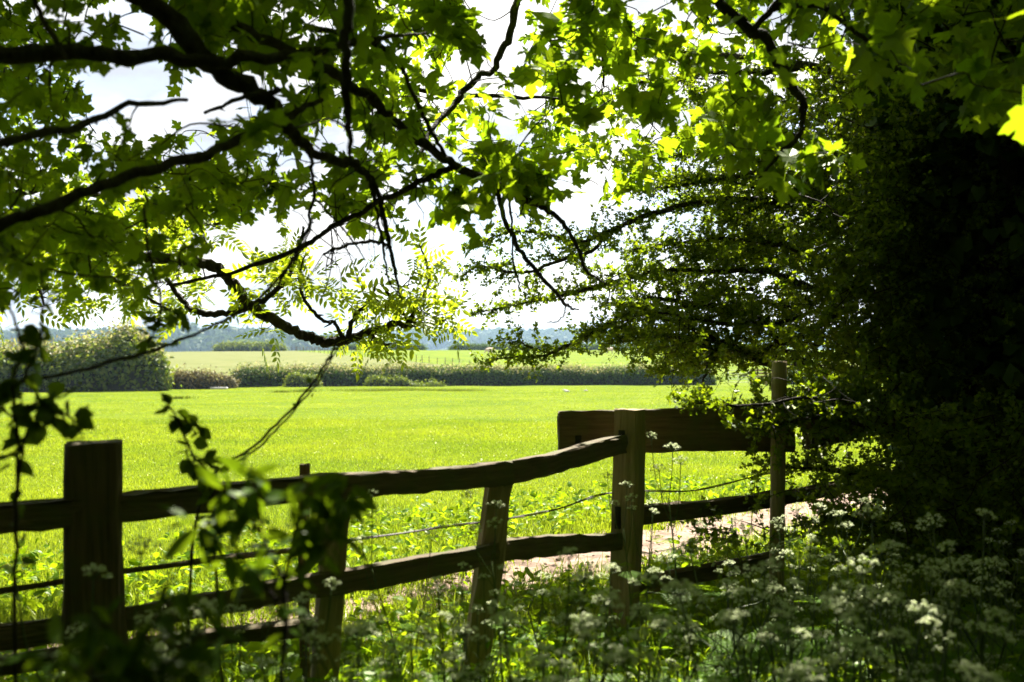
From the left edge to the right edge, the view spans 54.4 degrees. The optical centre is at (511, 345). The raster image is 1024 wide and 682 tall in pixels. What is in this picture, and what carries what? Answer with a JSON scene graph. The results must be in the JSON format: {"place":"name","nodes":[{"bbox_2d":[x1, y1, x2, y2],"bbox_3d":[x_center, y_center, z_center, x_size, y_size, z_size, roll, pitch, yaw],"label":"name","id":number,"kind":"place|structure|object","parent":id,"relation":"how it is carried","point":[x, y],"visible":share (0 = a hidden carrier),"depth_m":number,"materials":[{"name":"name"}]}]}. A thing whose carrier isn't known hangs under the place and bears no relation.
{"place":"outdoors","nodes":[
{"label":"outdoors","id":0,"kind":"place"},
{"bbox_2d":[153,391,229,681],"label":"bramble shoot","id":1,"kind":"object","parent":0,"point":[186,423],"visible":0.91,"depth_m":2.50,"materials":[{"name":"green plant"}]},
{"bbox_2d":[161,387,497,398],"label":"coarse grass","id":2,"kind":"structure","parent":0,"point":[364,390],"depth_m":56.95,"materials":[{"name":"green plant"}]},
{"bbox_2d":[0,0,875,334],"label":"sky","id":3,"kind":"structure","parent":0,"point":[147,81],"materials":[{"name":"white"}]},
{"bbox_2d":[4,491,886,678],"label":"dirt track","id":4,"kind":"structure","parent":0,"point":[683,533],"depth_m":7.43,"materials":[{"name":"soil"}]},
{"bbox_2d":[0,350,1018,681],"bbox_3d":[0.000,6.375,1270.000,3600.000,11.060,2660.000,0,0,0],"label":"field","id":5,"kind":"structure","parent":0,"point":[228,362],"depth_m":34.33,"materials":[{"name":"green plant"}]},
{"bbox_2d":[0,267,94,681],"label":"climbing shoot","id":6,"kind":"object","parent":5,"relation":"on","point":[48,410],"visible":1,"depth_m":2.20,"materials":[{"name":"green plant"}]},
{"bbox_2d":[0,315,185,392],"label":"hedgerow bush","id":7,"kind":"object","parent":5,"relation":"on","point":[149,372],"visible":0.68,"depth_m":55.92,"materials":[{"name":"green plant"}]},
{"bbox_2d":[0,536,226,681],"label":"cow parsley","id":8,"kind":"object","parent":5,"relation":"on","point":[205,600],"visible":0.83,"depth_m":2.49,"materials":[{"name":"white plant"}]},
{"bbox_2d":[17,217,313,382],"bbox_3d":[-1.017,0.314,2.747,1.044,1.431,0.238,0,0,-29],"label":"briar stem","id":9,"kind":"object","parent":5,"relation":"on","point":[174,342],"visible":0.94,"depth_m":2.70,"materials":[{"name":"brown plant"}]},
{"bbox_2d":[169,364,241,389],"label":"bramble patch","id":10,"kind":"object","parent":5,"relation":"on","point":[195,379],"visible":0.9,"depth_m":61.66,"materials":[{"name":"green plant"}]},
{"bbox_2d":[165,593,276,681],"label":"cow parsley","id":11,"kind":"object","parent":5,"relation":"on","point":[271,613],"visible":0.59,"depth_m":2.98,"materials":[{"name":"white plant"}]},
{"bbox_2d":[0,170,478,381],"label":"ash tree","id":12,"kind":"object","parent":5,"relation":"on","point":[395,305],"visible":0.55,"depth_m":6.36,"materials":[{"name":"green plant"}]},
{"bbox_2d":[211,337,289,350],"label":"crest thicket","id":13,"kind":"object","parent":5,"relation":"on","point":[244,345],"visible":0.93,"depth_m":201.20,"materials":[{"name":"green plant"}]},
{"bbox_2d":[223,614,281,681],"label":"cow parsley","id":14,"kind":"object","parent":5,"relation":"on","point":[239,631],"visible":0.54,"depth_m":3.40,"materials":[{"name":"white plant"}]},
{"bbox_2d":[185,335,339,680],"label":"bramble shoot","id":15,"kind":"object","parent":5,"relation":"on","point":[300,400],"visible":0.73,"depth_m":3.02,"materials":[{"name":"brown plant"}]},
{"bbox_2d":[157,452,387,681],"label":"elder shrub","id":16,"kind":"object","parent":5,"relation":"on","point":[306,539],"visible":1,"depth_m":1.73,"materials":[{"name":"green plant"}]},
{"bbox_2d":[282,370,322,386],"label":"nettle patch","id":17,"kind":"object","parent":5,"relation":"on","point":[294,380],"visible":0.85,"depth_m":66.46,"materials":[{"name":"green plant"}]},
{"bbox_2d":[244,619,380,681],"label":"cow parsley","id":18,"kind":"object","parent":5,"relation":"on","point":[364,624],"visible":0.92,"depth_m":2.82,"materials":[{"name":"white plant"}]},
{"bbox_2d":[290,577,375,681],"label":"cow parsley","id":19,"kind":"object","parent":5,"relation":"on","point":[301,600],"visible":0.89,"depth_m":3.10,"materials":[{"name":"white plant"}]},
{"bbox_2d":[300,624,406,681],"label":"cow parsley","id":20,"kind":"object","parent":5,"relation":"on","point":[384,650],"visible":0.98,"depth_m":2.42,"materials":[{"name":"white plant"}]},
{"bbox_2d":[335,615,420,681],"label":"cow parsley","id":21,"kind":"object","parent":5,"relation":"on","point":[385,620],"visible":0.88,"depth_m":2.77,"materials":[{"name":"white plant"}]},
{"bbox_2d":[297,617,478,681],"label":"cow parsley","id":22,"kind":"object","parent":5,"relation":"on","point":[309,622],"visible":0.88,"depth_m":2.54,"materials":[{"name":"white plant"}]},
{"bbox_2d":[347,488,448,681],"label":"cow parsley","id":23,"kind":"object","parent":5,"relation":"on","point":[382,605],"visible":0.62,"depth_m":3.75,"materials":[{"name":"white plant"}]},
{"bbox_2d":[363,371,448,386],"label":"nettle patch","id":24,"kind":"object","parent":5,"relation":"on","point":[398,381],"visible":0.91,"depth_m":69.66,"materials":[{"name":"green plant"}]},
{"bbox_2d":[363,561,471,681],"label":"cow parsley","id":25,"kind":"object","parent":5,"relation":"on","point":[438,598],"visible":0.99,"depth_m":3.47,"materials":[{"name":"white plant"}]},
{"bbox_2d":[404,584,462,681],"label":"cow parsley","id":26,"kind":"object","parent":5,"relation":"on","point":[424,616],"visible":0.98,"depth_m":3.31,"materials":[{"name":"white plant"}]},
{"bbox_2d":[407,611,467,681],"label":"cow parsley","id":27,"kind":"object","parent":5,"relation":"on","point":[453,648],"visible":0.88,"depth_m":2.88,"materials":[{"name":"white plant"}]},
{"bbox_2d":[0,463,891,681],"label":"barbed wire fence","id":28,"kind":"object","parent":5,"relation":"on","point":[304,469],"visible":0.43,"depth_m":4.23,"materials":[{"name":"grey metal"}]},
{"bbox_2d":[0,469,914,627],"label":"sunny weeds","id":29,"kind":"object","parent":5,"relation":"on","point":[30,603],"visible":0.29,"depth_m":6.99,"materials":[{"name":"green plant"}]},
{"bbox_2d":[0,361,920,681],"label":"post and rail fence","id":30,"kind":"object","parent":5,"relation":"on","point":[94,509],"visible":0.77,"depth_m":4.18,"materials":[{"name":"brown wood"}]},
{"bbox_2d":[416,617,528,681],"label":"cow parsley","id":31,"kind":"object","parent":5,"relation":"on","point":[428,636],"visible":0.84,"depth_m":2.91,"materials":[{"name":"white plant"}]},
{"bbox_2d":[229,356,722,387],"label":"field hedge","id":32,"kind":"object","parent":5,"relation":"on","point":[339,375],"visible":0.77,"depth_m":73.38,"materials":[{"name":"green plant"}]},
{"bbox_2d":[455,564,511,681],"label":"cow parsley","id":33,"kind":"object","parent":5,"relation":"on","point":[479,607],"visible":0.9,"depth_m":3.68,"materials":[{"name":"white plant"}]},
{"bbox_2d":[446,645,555,681],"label":"cow parsley","id":34,"kind":"object","parent":5,"relation":"on","point":[538,658],"visible":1,"depth_m":2.24,"materials":[{"name":"white plant"}]},
{"bbox_2d":[460,489,555,681],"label":"cow parsley","id":35,"kind":"object","parent":5,"relation":"on","point":[475,532],"visible":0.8,"depth_m":3.93,"materials":[{"name":"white plant"}]},
{"bbox_2d":[0,0,1023,322],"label":"maple tree","id":36,"kind":"object","parent":5,"relation":"on","point":[58,222],"visible":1,"depth_m":4.27,"materials":[{"name":"green plant"}]},
{"bbox_2d":[134,204,191,351],"bbox_3d":[-1.010,-0.191,2.903,0.180,0.444,0.117,0,0,0],"label":"dangling shoot","id":37,"kind":"object","parent":36,"relation":"hanging from","point":[155,326],"visible":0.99,"depth_m":2.90,"materials":[{"name":"green plant"}]},
{"bbox_2d":[0,539,1023,681],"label":"undergrowth","id":38,"kind":"object","parent":5,"relation":"on","point":[295,674],"visible":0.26,"depth_m":4.83,"materials":[{"name":"green plant"}]},
{"bbox_2d":[2,570,246,681],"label":"elder shrub","id":39,"kind":"object","parent":38,"relation":"on","point":[119,661],"visible":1,"depth_m":1.34,"materials":[{"name":"green plant"}]},
{"bbox_2d":[674,538,820,681],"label":"cow parsley","id":40,"kind":"object","parent":38,"relation":"on","point":[762,585],"visible":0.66,"depth_m":3.82,"materials":[{"name":"white plant"}]},
{"bbox_2d":[697,591,815,681],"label":"cow parsley","id":41,"kind":"object","parent":38,"relation":"on","point":[783,612],"visible":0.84,"depth_m":3.41,"materials":[{"name":"white plant"}]},
{"bbox_2d":[801,599,945,681],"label":"cow parsley","id":42,"kind":"object","parent":38,"relation":"on","point":[926,605],"visible":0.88,"depth_m":2.86,"materials":[{"name":"white plant"}]},
{"bbox_2d":[473,659,587,681],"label":"cow parsley","id":43,"kind":"object","parent":5,"relation":"on","point":[571,673],"visible":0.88,"depth_m":2.60,"materials":[{"name":"white plant"}]},
{"bbox_2d":[509,580,571,680],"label":"cow parsley","id":44,"kind":"object","parent":5,"relation":"on","point":[519,609],"visible":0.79,"depth_m":3.83,"materials":[{"name":"white plant"}]},
{"bbox_2d":[507,561,599,681],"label":"cow parsley","id":45,"kind":"object","parent":5,"relation":"on","point":[513,640],"visible":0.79,"depth_m":4.26,"materials":[{"name":"white plant"}]},
{"bbox_2d":[489,609,622,681],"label":"cow parsley","id":46,"kind":"object","parent":5,"relation":"on","point":[497,620],"visible":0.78,"depth_m":2.57,"materials":[{"name":"white plant"}]},
{"bbox_2d":[488,547,662,679],"bbox_3d":[0.108,1.091,2.979,0.665,1.045,0.599,0,0,-29],"label":"cow parsley","id":47,"kind":"object","parent":5,"relation":"on","point":[586,574],"visible":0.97,"depth_m":2.91,"materials":[{"name":"white plant"}]},
{"bbox_2d":[544,562,620,681],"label":"cow parsley","id":48,"kind":"object","parent":5,"relation":"on","point":[595,596],"visible":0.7,"depth_m":3.21,"materials":[{"name":"white plant"}]},
{"bbox_2d":[530,619,675,681],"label":"cow parsley","id":49,"kind":"object","parent":5,"relation":"on","point":[549,647],"visible":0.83,"depth_m":2.71,"materials":[{"name":"white plant"}]},
{"bbox_2d":[447,340,761,349],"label":"crest hedge","id":50,"kind":"object","parent":5,"relation":"on","point":[482,346],"visible":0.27,"depth_m":205.68,"materials":[{"name":"green plant"}]},
{"bbox_2d":[570,574,651,681],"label":"cow parsley","id":51,"kind":"object","parent":5,"relation":"on","point":[593,677],"visible":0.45,"depth_m":3.37,"materials":[{"name":"white plant"}]},
{"bbox_2d":[595,627,649,681],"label":"cow parsley","id":52,"kind":"object","parent":5,"relation":"on","point":[631,635],"visible":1,"depth_m":2.27,"materials":[{"name":"white plant"}]},
{"bbox_2d":[576,590,674,681],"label":"cow parsley","id":53,"kind":"object","parent":5,"relation":"on","point":[593,628],"visible":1,"depth_m":2.36,"materials":[{"name":"white plant"}]},
{"bbox_2d":[603,472,677,659],"bbox_3d":[0.599,1.113,4.882,0.453,1.015,0.407,0,0,41],"label":"cow parsley","id":54,"kind":"object","parent":5,"relation":"on","point":[626,553],"visible":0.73,"depth_m":4.83,"materials":[{"name":"white plant"}]},
{"bbox_2d":[596,566,687,681],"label":"cow parsley","id":55,"kind":"object","parent":5,"relation":"on","point":[605,575],"visible":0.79,"depth_m":3.82,"materials":[{"name":"white plant"}]},
{"bbox_2d":[594,586,699,681],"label":"cow parsley","id":56,"kind":"object","parent":5,"relation":"on","point":[688,618],"visible":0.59,"depth_m":3.40,"materials":[{"name":"white plant"}]},
{"bbox_2d":[606,499,706,667],"bbox_3d":[0.700,1.195,4.929,0.510,0.851,0.394,0,0,0],"label":"cow parsley","id":57,"kind":"object","parent":5,"relation":"on","point":[649,557],"visible":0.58,"depth_m":4.89,"materials":[{"name":"white plant"}]},
{"bbox_2d":[632,581,685,681],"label":"cow parsley","id":58,"kind":"object","parent":5,"relation":"on","point":[673,608],"visible":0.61,"depth_m":3.26,"materials":[{"name":"white plant"}]},
{"bbox_2d":[568,600,758,681],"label":"cow parsley","id":59,"kind":"object","parent":5,"relation":"on","point":[657,603],"visible":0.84,"depth_m":2.98,"materials":[{"name":"white plant"}]},
{"bbox_2d":[646,431,740,654],"bbox_3d":[0.847,1.018,4.978,0.537,1.203,0.482,0,0,41],"label":"cow parsley","id":60,"kind":"object","parent":5,"relation":"on","point":[672,529],"visible":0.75,"depth_m":4.94,"materials":[{"name":"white plant"}]},
{"bbox_2d":[654,551,779,681],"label":"cow parsley","id":61,"kind":"object","parent":5,"relation":"on","point":[735,602],"visible":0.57,"depth_m":3.89,"materials":[{"name":"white plant"}]},
{"bbox_2d":[674,578,761,681],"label":"cow parsley","id":62,"kind":"object","parent":5,"relation":"on","point":[725,610],"visible":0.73,"depth_m":3.24,"materials":[{"name":"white plant"}]},
{"bbox_2d":[667,578,804,681],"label":"cow parsley","id":63,"kind":"object","parent":5,"relation":"on","point":[741,589],"visible":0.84,"depth_m":2.92,"materials":[{"name":"white plant"}]},
{"bbox_2d":[450,29,1023,611],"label":"hawthorn tree","id":64,"kind":"object","parent":5,"relation":"on","point":[686,341],"visible":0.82,"depth_m":6.36,"materials":[{"name":"green plant"}]},
{"bbox_2d":[705,502,826,643],"bbox_3d":[1.241,1.187,4.923,0.548,0.869,0.459,0,0,0],"label":"cow parsley","id":65,"kind":"object","parent":5,"relation":"on","point":[747,607],"visible":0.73,"depth_m":4.83,"materials":[{"name":"white plant"}]},
{"bbox_2d":[698,522,840,681],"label":"cow parsley","id":66,"kind":"object","parent":5,"relation":"on","point":[771,655],"visible":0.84,"depth_m":3.58,"materials":[{"name":"white plant"}]},
{"bbox_2d":[662,578,878,681],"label":"cow parsley","id":67,"kind":"object","parent":5,"relation":"on","point":[675,582],"visible":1,"depth_m":2.19,"materials":[{"name":"white plant"}]},
{"bbox_2d":[715,557,855,681],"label":"cow parsley","id":68,"kind":"object","parent":5,"relation":"on","point":[836,611],"visible":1,"depth_m":2.29,"materials":[{"name":"white plant"}]},
{"bbox_2d":[750,506,823,658],"bbox_3d":[1.331,1.203,4.798,0.341,0.837,0.330,0,0,0],"label":"cow parsley","id":69,"kind":"object","parent":5,"relation":"on","point":[785,528],"visible":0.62,"depth_m":4.80,"materials":[{"name":"white plant"}]},
{"bbox_2d":[766,585,821,681],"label":"cow parsley","id":70,"kind":"object","parent":5,"relation":"on","point":[815,608],"visible":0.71,"depth_m":3.64,"materials":[{"name":"white plant"}]},
{"bbox_2d":[754,627,851,681],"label":"cow parsley","id":71,"kind":"object","parent":5,"relation":"on","point":[770,635],"visible":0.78,"depth_m":2.53,"materials":[{"name":"white plant"}]},
{"bbox_2d":[765,543,846,674],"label":"cow parsley","id":72,"kind":"object","parent":5,"relation":"on","point":[808,549],"visible":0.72,"depth_m":4.24,"materials":[{"name":"white plant"}]},
{"bbox_2d":[779,639,840,681],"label":"cow parsley","id":73,"kind":"object","parent":5,"relation":"on","point":[813,662],"visible":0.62,"depth_m":2.65,"materials":[{"name":"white plant"}]},
{"bbox_2d":[746,541,895,680],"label":"cow parsley","id":74,"kind":"object","parent":5,"relation":"on","point":[812,619],"visible":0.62,"depth_m":4.12,"materials":[{"name":"white plant"}]},
{"bbox_2d":[787,538,869,666],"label":"cow parsley","id":75,"kind":"object","parent":5,"relation":"on","point":[816,565],"visible":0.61,"depth_m":4.30,"materials":[{"name":"white plant"}]},
{"bbox_2d":[785,497,905,671],"bbox_3d":[1.537,1.173,4.779,0.515,0.898,0.572,0,0,0],"label":"cow parsley","id":76,"kind":"object","parent":5,"relation":"on","point":[840,512],"visible":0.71,"depth_m":4.78,"materials":[{"name":"white plant"}]},
{"bbox_2d":[715,588,998,681],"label":"cow parsley","id":77,"kind":"object","parent":5,"relation":"on","point":[981,671],"visible":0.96,"depth_m":2.40,"materials":[{"name":"white plant"}]},
{"bbox_2d":[813,503,900,681],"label":"cow parsley","id":78,"kind":"object","parent":5,"relation":"on","point":[873,561],"visible":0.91,"depth_m":3.13,"materials":[{"name":"white plant"}]},
{"bbox_2d":[817,558,898,681],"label":"cow parsley","id":79,"kind":"object","parent":5,"relation":"on","point":[839,673],"visible":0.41,"depth_m":3.81,"materials":[{"name":"white plant"}]},
{"bbox_2d":[830,605,912,681],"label":"cow parsley","id":80,"kind":"object","parent":5,"relation":"on","point":[880,640],"visible":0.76,"depth_m":2.81,"materials":[{"name":"white plant"}]},
{"bbox_2d":[802,558,956,679],"bbox_3d":[1.359,1.207,3.866,0.457,0.827,0.574,0,0,-24],"label":"cow parsley","id":81,"kind":"object","parent":5,"relation":"on","point":[814,654],"visible":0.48,"depth_m":3.94,"materials":[{"name":"white plant"}]},
{"bbox_2d":[773,586,987,681],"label":"cow parsley","id":82,"kind":"object","parent":5,"relation":"on","point":[856,619],"visible":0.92,"depth_m":2.39,"materials":[{"name":"white plant"}]},
{"bbox_2d":[828,558,952,681],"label":"cow parsley","id":83,"kind":"object","parent":5,"relation":"on","point":[870,586],"visible":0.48,"depth_m":3.97,"materials":[{"name":"white plant"}]},
{"bbox_2d":[823,578,973,681],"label":"cow parsley","id":84,"kind":"object","parent":5,"relation":"on","point":[964,581],"visible":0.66,"depth_m":2.94,"materials":[{"name":"white plant"}]},
{"bbox_2d":[829,579,975,681],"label":"cow parsley","id":85,"kind":"object","parent":5,"relation":"on","point":[950,635],"visible":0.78,"depth_m":2.82,"materials":[{"name":"white plant"}]},
{"bbox_2d":[790,0,1023,587],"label":"ivy clad tree","id":86,"kind":"object","parent":5,"relation":"on","point":[962,252],"visible":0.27,"depth_m":6.48,"materials":[{"name":"green plant"}]},
{"bbox_2d":[835,564,1003,680],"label":"cow parsley","id":87,"kind":"object","parent":5,"relation":"on","point":[901,595],"visible":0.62,"depth_m":3.27,"materials":[{"name":"white plant"}]},
{"bbox_2d":[880,539,960,681],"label":"cow parsley","id":88,"kind":"object","parent":5,"relation":"on","point":[913,574],"visible":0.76,"depth_m":3.42,"materials":[{"name":"white plant"}]},
{"bbox_2d":[883,572,957,681],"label":"cow parsley","id":89,"kind":"object","parent":5,"relation":"on","point":[947,590],"visible":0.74,"depth_m":3.10,"materials":[{"name":"white plant"}]},
{"bbox_2d":[864,508,1023,681],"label":"cow parsley","id":90,"kind":"object","parent":5,"relation":"on","point":[942,549],"visible":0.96,"depth_m":3.25,"materials":[{"name":"white plant"}]},
{"bbox_2d":[891,542,1007,680],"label":"cow parsley","id":91,"kind":"object","parent":5,"relation":"on","point":[940,563],"visible":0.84,"depth_m":3.48,"materials":[{"name":"white plant"}]},
{"bbox_2d":[882,581,1020,681],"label":"cow parsley","id":92,"kind":"object","parent":5,"relation":"on","point":[940,607],"visible":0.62,"depth_m":3.49,"materials":[{"name":"white plant"}]},
{"bbox_2d":[907,605,1014,681],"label":"cow parsley","id":93,"kind":"object","parent":5,"relation":"on","point":[995,613],"visible":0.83,"depth_m":2.85,"materials":[{"name":"white plant"}]},
{"bbox_2d":[899,512,1023,681],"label":"cow parsley","id":94,"kind":"object","parent":5,"relation":"on","point":[975,589],"visible":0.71,"depth_m":3.48,"materials":[{"name":"white plant"}]},
{"bbox_2d":[913,519,1023,681],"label":"cow parsley","id":95,"kind":"object","parent":5,"relation":"on","point":[1003,647],"visible":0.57,"depth_m":3.78,"materials":[{"name":"white plant"}]},
{"bbox_2d":[944,591,1015,681],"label":"cow parsley","id":96,"kind":"object","parent":5,"relation":"on","point":[958,622],"visible":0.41,"depth_m":3.35,"materials":[{"name":"white plant"}]},
{"bbox_2d":[962,520,1023,677],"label":"cow parsley","id":97,"kind":"object","parent":5,"relation":"on","point":[1014,580],"visible":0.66,"depth_m":4.69,"materials":[{"name":"white plant"}]},
{"bbox_2d":[963,554,1023,670],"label":"cow parsley","id":98,"kind":"object","parent":5,"relation":"on","point":[999,625],"visible":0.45,"depth_m":4.53,"materials":[{"name":"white plant"}]},
{"bbox_2d":[976,624,1014,681],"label":"cow parsley","id":99,"kind":"object","parent":5,"relation":"on","point":[1009,639],"visible":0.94,"depth_m":2.34,"materials":[{"name":"white plant"}]},
{"bbox_2d":[973,559,1023,677],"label":"cow parsley","id":100,"kind":"object","parent":5,"relation":"on","point":[1015,644],"visible":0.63,"depth_m":4.11,"materials":[{"name":"white plant"}]},
{"bbox_2d":[2,540,1023,681],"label":"long grass","id":101,"kind":"structure","parent":0,"point":[664,654],"depth_m":5.13,"materials":[{"name":"green plant"}]},
{"bbox_2d":[438,346,824,349],"bbox_3d":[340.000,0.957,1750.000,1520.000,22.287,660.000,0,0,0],"label":"hill","id":102,"kind":"structure","parent":0,"point":[821,347],"depth_m":1489.36,"materials":[{"name":"blue plant"}]},
{"bbox_2d":[321,326,834,349],"bbox_3d":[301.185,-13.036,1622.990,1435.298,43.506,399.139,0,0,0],"label":"hillside wood","id":103,"kind":"object","parent":102,"relation":"on","point":[484,335],"visible":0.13,"depth_m":1482.61,"materials":[{"name":"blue plant"}]},
{"bbox_3d":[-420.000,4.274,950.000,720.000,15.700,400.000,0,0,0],"label":"hill","id":104,"kind":"structure","parent":0,"visible":0},
{"bbox_2d":[0,322,388,351],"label":"hillside wood","id":105,"kind":"object","parent":104,"relation":"on","point":[204,341],"visible":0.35,"depth_m":809.81,"materials":[{"name":"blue plant"}]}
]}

